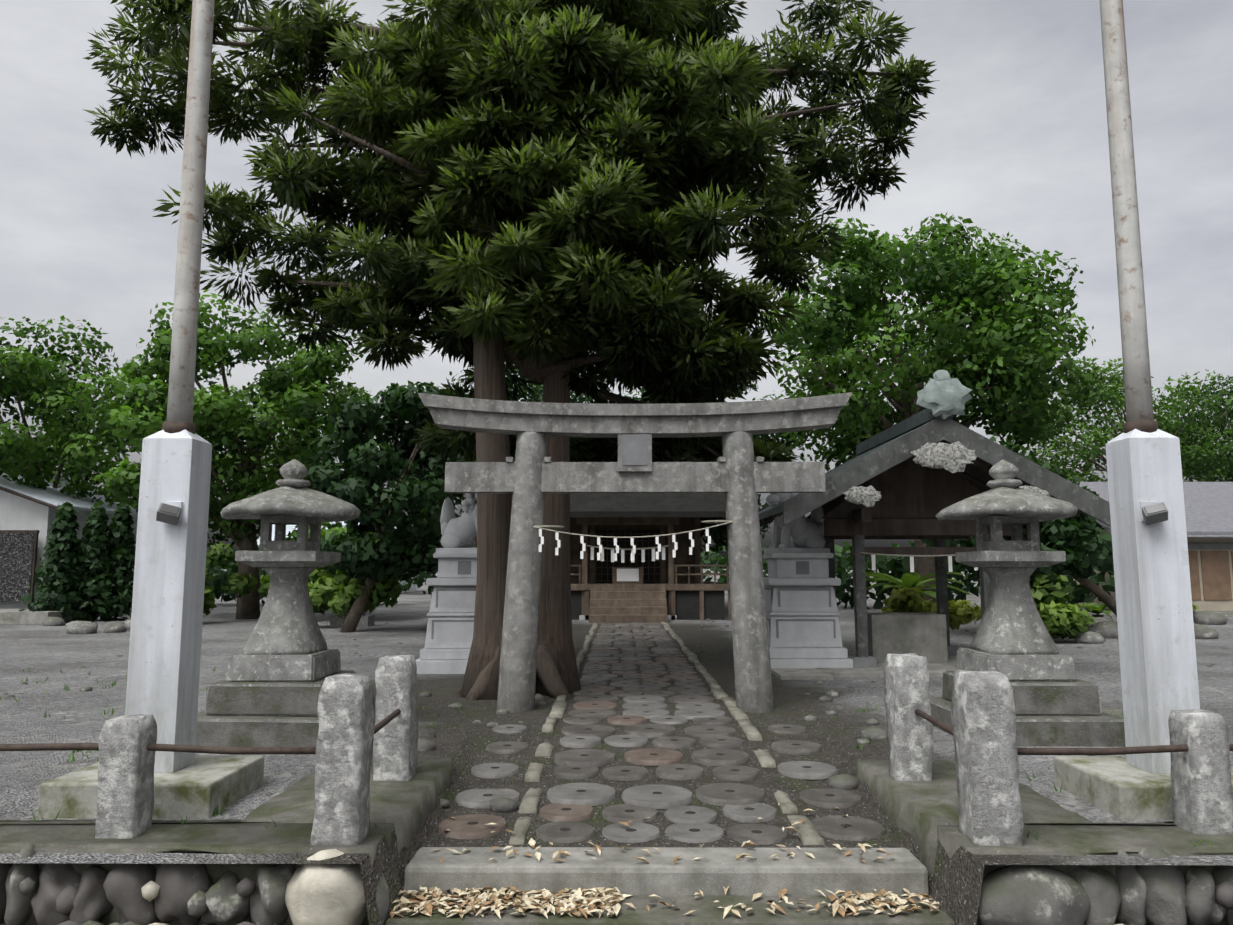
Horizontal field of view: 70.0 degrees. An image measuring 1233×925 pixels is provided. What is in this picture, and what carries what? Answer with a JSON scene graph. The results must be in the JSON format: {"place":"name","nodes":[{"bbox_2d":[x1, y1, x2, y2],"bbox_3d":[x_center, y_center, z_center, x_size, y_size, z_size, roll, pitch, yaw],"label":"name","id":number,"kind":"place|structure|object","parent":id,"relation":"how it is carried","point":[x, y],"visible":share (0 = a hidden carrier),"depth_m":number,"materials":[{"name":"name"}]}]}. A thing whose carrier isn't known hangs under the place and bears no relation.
{"place":"outdoors","nodes":[
{"label":"outdoors","id":0,"kind":"place"},
{"bbox_2d":[0,569,1232,924],"bbox_3d":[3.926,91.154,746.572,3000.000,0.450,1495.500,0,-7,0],"label":"ground","id":1,"kind":"structure","parent":0,"point":[40,653],"depth_m":7.49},
{"bbox_2d":[0,469,137,624],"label":"shed with notice board","id":2,"kind":"structure","parent":1,"relation":"on","point":[28,515],"depth_m":23.87,"materials":[{"name":"metal"}]},
{"bbox_2d":[0,315,142,506],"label":"tree","id":3,"kind":"object","parent":1,"relation":"on","point":[27,370],"depth_m":25.65,"materials":[{"name":"green plant"}]},
{"bbox_2d":[19,501,135,621],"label":"conifer shrubs","id":4,"kind":"object","parent":1,"relation":"on","point":[96,587],"visible":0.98,"depth_m":22.93,"materials":[{"name":"green plant"}]},
{"bbox_2d":[37,755,263,817],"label":"stone plinth","id":5,"kind":"structure","parent":1,"relation":"on","point":[202,786],"depth_m":4.97,"materials":[{"name":"beige stone"}]},
{"bbox_2d":[125,429,211,772],"bbox_3d":[-2.783,0.819,5.409,0.310,2.072,0.411,0,-7,0],"label":"concrete flag post","id":6,"kind":"object","parent":5,"relation":"on","point":[163,675],"visible":0.96,"depth_m":5.38,"materials":[{"name":"white concrete"}]},
{"bbox_2d":[162,0,214,433],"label":"flag pole","id":7,"kind":"object","parent":6,"relation":"in","point":[180,403],"visible":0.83,"depth_m":5.71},
{"bbox_2d":[142,320,314,618],"bbox_3d":[-11.144,0.188,24.567,5.504,8.455,4.261,0,-7,0],"label":"tree","id":8,"kind":"object","parent":1,"relation":"on","point":[248,606],"visible":0.29,"depth_m":24.08,"materials":[{"name":"brown plant"}]},
{"bbox_2d":[68,289,376,548],"bbox_3d":[-10.785,-1.088,24.704,7.950,7.194,7.144,3,-7,-22],"label":"tree foliage","id":9,"kind":"object","parent":8,"relation":"attached to","point":[143,410],"visible":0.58,"depth_m":23.23,"materials":[{"name":"green plant"}]},
{"bbox_2d":[196,459,374,746],"bbox_3d":[-2.800,1.137,7.530,1.215,2.344,1.205,0,-7,0],"label":"stone lantern","id":10,"kind":"object","parent":1,"relation":"on","point":[284,664],"visible":0.92,"depth_m":7.21,"materials":[{"name":"grey stone"}]},
{"bbox_2d":[257,521,416,592],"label":"house","id":11,"kind":"structure","parent":1,"relation":"on","point":[291,529],"depth_m":49.75,"materials":[{"name":"metal"}]},
{"bbox_2d":[285,488,408,587],"bbox_3d":[-7.125,2.355,23.557,3.607,3.921,4.159,0,-7,0],"label":"tree foliage","id":12,"kind":"object","parent":1,"relation":"on","point":[337,527],"visible":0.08,"depth_m":22.53,"materials":[{"name":"green plant"}]},
{"bbox_2d":[329,603,374,626],"bbox_3d":[-6.328,3.204,21.175,0.900,1.430,0.600,0,-7,0],"label":"stone monument","id":13,"kind":"object","parent":1,"relation":"on","point":[364,621],"visible":0.08,"depth_m":20.81,"materials":[{"name":"grey stone"}]},
{"bbox_2d":[301,380,466,632],"bbox_3d":[-4.998,1.013,19.379,3.902,5.677,4.321,0,-7,0],"label":"tree","id":14,"kind":"object","parent":1,"relation":"on","point":[369,467],"depth_m":18.62,"materials":[{"name":"green plant"}]},
{"bbox_2d":[415,493,476,673],"bbox_3d":[-2.059,1.581,12.284,1.220,2.597,1.220,0,-7,0],"label":"guardian statue","id":15,"kind":"object","parent":1,"relation":"on","point":[449,633],"visible":0.56,"depth_m":11.80,"materials":[{"name":"stone"}]},
{"bbox_2d":[82,0,939,700],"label":"tree","id":16,"kind":"object","parent":1,"relation":"on","point":[622,160],"depth_m":9.92,"materials":[{"name":"green plant"}]},
{"bbox_2d":[462,402,590,547],"bbox_3d":[-3.539,1.708,31.576,5.479,7.317,5.631,0,-7,0],"label":"tree trunk","id":17,"kind":"object","parent":1,"relation":"on","point":[474,545],"visible":0.06,"depth_m":30.60,"materials":[{"name":"grey plant"}]},
{"bbox_2d":[396,363,609,515],"bbox_3d":[-3.358,-0.167,31.194,8.973,6.964,8.074,-3,-8,27],"label":"tree foliage","id":18,"kind":"object","parent":17,"relation":"attached to","point":[533,397],"visible":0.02,"depth_m":29.23,"materials":[{"name":"green plant"}]},
{"bbox_2d":[0,665,1210,846],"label":"grass tufts","id":19,"kind":"object","parent":1,"relation":"on","point":[223,811],"visible":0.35,"depth_m":6.66,"materials":[{"name":"green plant"}]},
{"bbox_2d":[3,618,1214,795],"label":"scattered pebbles","id":20,"kind":"object","parent":1,"relation":"on","point":[88,688],"visible":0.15,"depth_m":9.90,"materials":[{"name":"stone"}]},
{"bbox_2d":[0,653,1232,845],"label":"stone fence with rails","id":21,"kind":"object","parent":1,"relation":"on","point":[351,739],"visible":0.94,"depth_m":4.60,"materials":[{"name":"stone"}]},
{"bbox_2d":[512,454,731,622],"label":"shrine hall","id":22,"kind":"structure","parent":1,"relation":"on","point":[649,590],"depth_m":23.76,"materials":[{"name":"brown wood"}]},
{"bbox_2d":[587,545,668,562],"bbox_3d":[0.307,2.462,23.769,2.207,0.480,0.050,0,-7,0],"label":"shrine shimenawa","id":23,"kind":"object","parent":22,"relation":"attached to","point":[631,549],"visible":0.88,"depth_m":23.75,"materials":[{"name":"paper"}]},
{"bbox_2d":[41,611,1227,643],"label":"garden rocks","id":24,"kind":"object","parent":1,"relation":"on","point":[1100,629],"visible":0.33,"depth_m":18.53,"materials":[{"name":"stone"}]},
{"bbox_2d":[418,392,851,712],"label":"torii gate","id":25,"kind":"structure","parent":1,"relation":"on","point":[530,475],"depth_m":8.78,"materials":[{"name":"stone"}]},
{"bbox_2d":[533,520,732,560],"bbox_3d":[0.164,0.783,8.792,2.064,0.400,0.379,0,-7,0],"label":"shimenawa rope","id":26,"kind":"object","parent":25,"relation":"attached to","point":[632,540],"visible":1,"depth_m":8.61,"materials":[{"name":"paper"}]},
{"bbox_2d":[203,519,1094,639],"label":"shrubs","id":27,"kind":"object","parent":1,"relation":"on","point":[1058,614],"visible":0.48,"depth_m":19.25,"materials":[{"name":"green plant"}]},
{"bbox_2d":[417,689,886,812],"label":"loose stones","id":28,"kind":"object","parent":1,"relation":"on","point":[840,781],"visible":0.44,"depth_m":6.70,"materials":[{"name":"stone"}]},
{"bbox_2d":[205,541,1114,609],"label":"hedges","id":29,"kind":"object","parent":1,"relation":"on","point":[898,568],"visible":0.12,"depth_m":30.52,"materials":[{"name":"green plant"}]},
{"bbox_2d":[439,622,884,844],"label":"stone path","id":30,"kind":"structure","parent":1,"relation":"on","point":[568,809],"depth_m":6.48,"materials":[{"name":"grey stone"}]},
{"bbox_2d":[509,622,824,844],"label":"path edging stones","id":31,"kind":"object","parent":1,"relation":"on","point":[808,834],"visible":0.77,"depth_m":6.80,"materials":[{"name":"beige stone"}]},
{"bbox_2d":[242,758,1093,876],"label":"side aprons","id":32,"kind":"object","parent":1,"relation":"on","point":[920,811],"visible":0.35,"depth_m":5.24,"materials":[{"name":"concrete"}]},
{"bbox_2d":[384,847,955,924],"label":"entrance step","id":33,"kind":"object","parent":1,"relation":"on","point":[710,872],"visible":0.71,"depth_m":4.68,"materials":[{"name":"concrete"}]},
{"bbox_2d":[390,803,941,918],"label":"dry leaf litter","id":34,"kind":"object","parent":33,"relation":"on","point":[576,901],"visible":0.9,"depth_m":4.52,"materials":[{"name":"beige plant"}]},
{"bbox_2d":[621,379,822,555],"bbox_3d":[3.397,-0.086,30.942,8.537,6.658,8.765,0,-7,0],"label":"tree foliage","id":35,"kind":"object","parent":1,"relation":"on","point":[715,534],"visible":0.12,"depth_m":30.85,"materials":[{"name":"green plant"}]},
{"bbox_2d":[763,493,852,668],"bbox_3d":[2.562,1.602,12.460,1.220,2.597,1.220,0,-7,0],"label":"guardian statue","id":36,"kind":"object","parent":1,"relation":"on","point":[803,624],"visible":0.75,"depth_m":11.98,"materials":[{"name":"stone"}]},
{"bbox_2d":[792,262,1024,602],"bbox_3d":[8.341,-0.862,23.931,6.016,10.390,5.470,-5,-8,34],"label":"tree","id":37,"kind":"object","parent":1,"relation":"on","point":[923,566],"visible":0.12,"depth_m":23.69,"materials":[{"name":"brown plant"}]},
{"bbox_2d":[759,211,1102,471],"bbox_3d":[8.358,-3.018,24.448,8.881,7.346,9.296,0,-7,0],"label":"tree foliage","id":38,"kind":"object","parent":37,"relation":"on","point":[1015,341],"visible":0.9,"depth_m":22.28,"materials":[{"name":"green plant"}]},
{"bbox_2d":[758,370,1110,679],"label":"pavilion","id":39,"kind":"structure","parent":1,"relation":"on","point":[911,477],"depth_m":11.95,"materials":[{"name":"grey wood"}]},
{"bbox_2d":[860,552,977,571],"bbox_3d":[4.159,1.345,11.897,1.722,0.269,0.027,0,-7,0],"label":"temizuya shimenawa","id":40,"kind":"object","parent":39,"relation":"attached to","point":[912,562],"visible":0.77,"depth_m":11.89,"materials":[{"name":"paper"}]},
{"bbox_2d":[866,572,1112,637],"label":"cycad palms","id":41,"kind":"object","parent":1,"relation":"on","point":[910,579],"visible":0.4,"depth_m":16.10,"materials":[{"name":"green plant"}]},
{"bbox_2d":[920,437,1116,616],"bbox_3d":[8.554,1.543,18.263,4.804,4.412,4.001,0,-7,0],"label":"tree","id":42,"kind":"object","parent":1,"relation":"on","point":[1078,543],"depth_m":17.22,"materials":[{"name":"green plant"}]},
{"bbox_2d":[930,460,1125,746],"bbox_3d":[3.381,1.141,7.556,1.215,2.346,1.205,0,-7,0],"label":"stone lantern","id":43,"kind":"object","parent":1,"relation":"on","point":[1057,702],"visible":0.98,"depth_m":7.27,"materials":[{"name":"grey stone"}]},
{"bbox_2d":[881,586,1198,630],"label":"yellow bushes","id":44,"kind":"object","parent":1,"relation":"on","point":[904,599],"visible":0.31,"depth_m":15.04,"materials":[{"name":"green plant"}]},
{"bbox_2d":[1003,482,1232,610],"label":"neighbour house","id":45,"kind":"structure","parent":1,"relation":"on","point":[1209,515],"depth_m":28.60,"materials":[{"name":"tile"}]},
{"bbox_2d":[1037,381,1226,481],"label":"tree trunk","id":46,"kind":"object","parent":1,"relation":"on","point":[1102,458],"visible":0.15,"depth_m":42.53,"materials":[{"name":"grey plant"}]},
{"bbox_2d":[988,356,1232,481],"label":"tree","id":47,"kind":"object","parent":46,"relation":"on","point":[1104,395],"visible":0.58,"depth_m":40.10,"materials":[{"name":"green plant"}]},
{"bbox_2d":[1054,756,1232,819],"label":"pillar base","id":48,"kind":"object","parent":1,"relation":"on","point":[1119,787],"depth_m":5.10,"materials":[{"name":"beige stone"}]},
{"bbox_2d":[1106,429,1199,773],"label":"pillar","id":49,"kind":"structure","parent":48,"relation":"on","point":[1158,660],"depth_m":5.35,"materials":[{"name":"white concrete"}]},
{"bbox_2d":[1100,0,1157,432],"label":"flag pole","id":50,"kind":"object","parent":49,"relation":"on","point":[1136,368],"visible":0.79,"depth_m":5.68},
{"bbox_2d":[1182,416,1232,481],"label":"tree trunk","id":51,"kind":"object","parent":1,"relation":"on","point":[1226,454],"visible":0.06,"depth_m":44.70,"materials":[{"name":"grey plant"}]},
{"bbox_2d":[1104,375,1232,481],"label":"tree foliage","id":52,"kind":"object","parent":51,"relation":"attached to","point":[1223,404],"visible":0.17,"depth_m":42.39,"materials":[{"name":"green plant"}]},
{"bbox_2d":[0,0,1232,568],"label":"sky","id":53,"kind":"structure","parent":0,"point":[1013,137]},
{"bbox_3d":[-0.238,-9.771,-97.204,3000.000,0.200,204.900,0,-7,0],"label":"asphalt road","id":54,"kind":"structure","parent":0,"visible":0},
{"bbox_2d":[0,819,1232,924],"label":"boulder retaining wall","id":55,"kind":"structure","parent":54,"relation":"on","point":[158,894],"depth_m":4.24,"materials":[{"name":"stone"}]}
]}

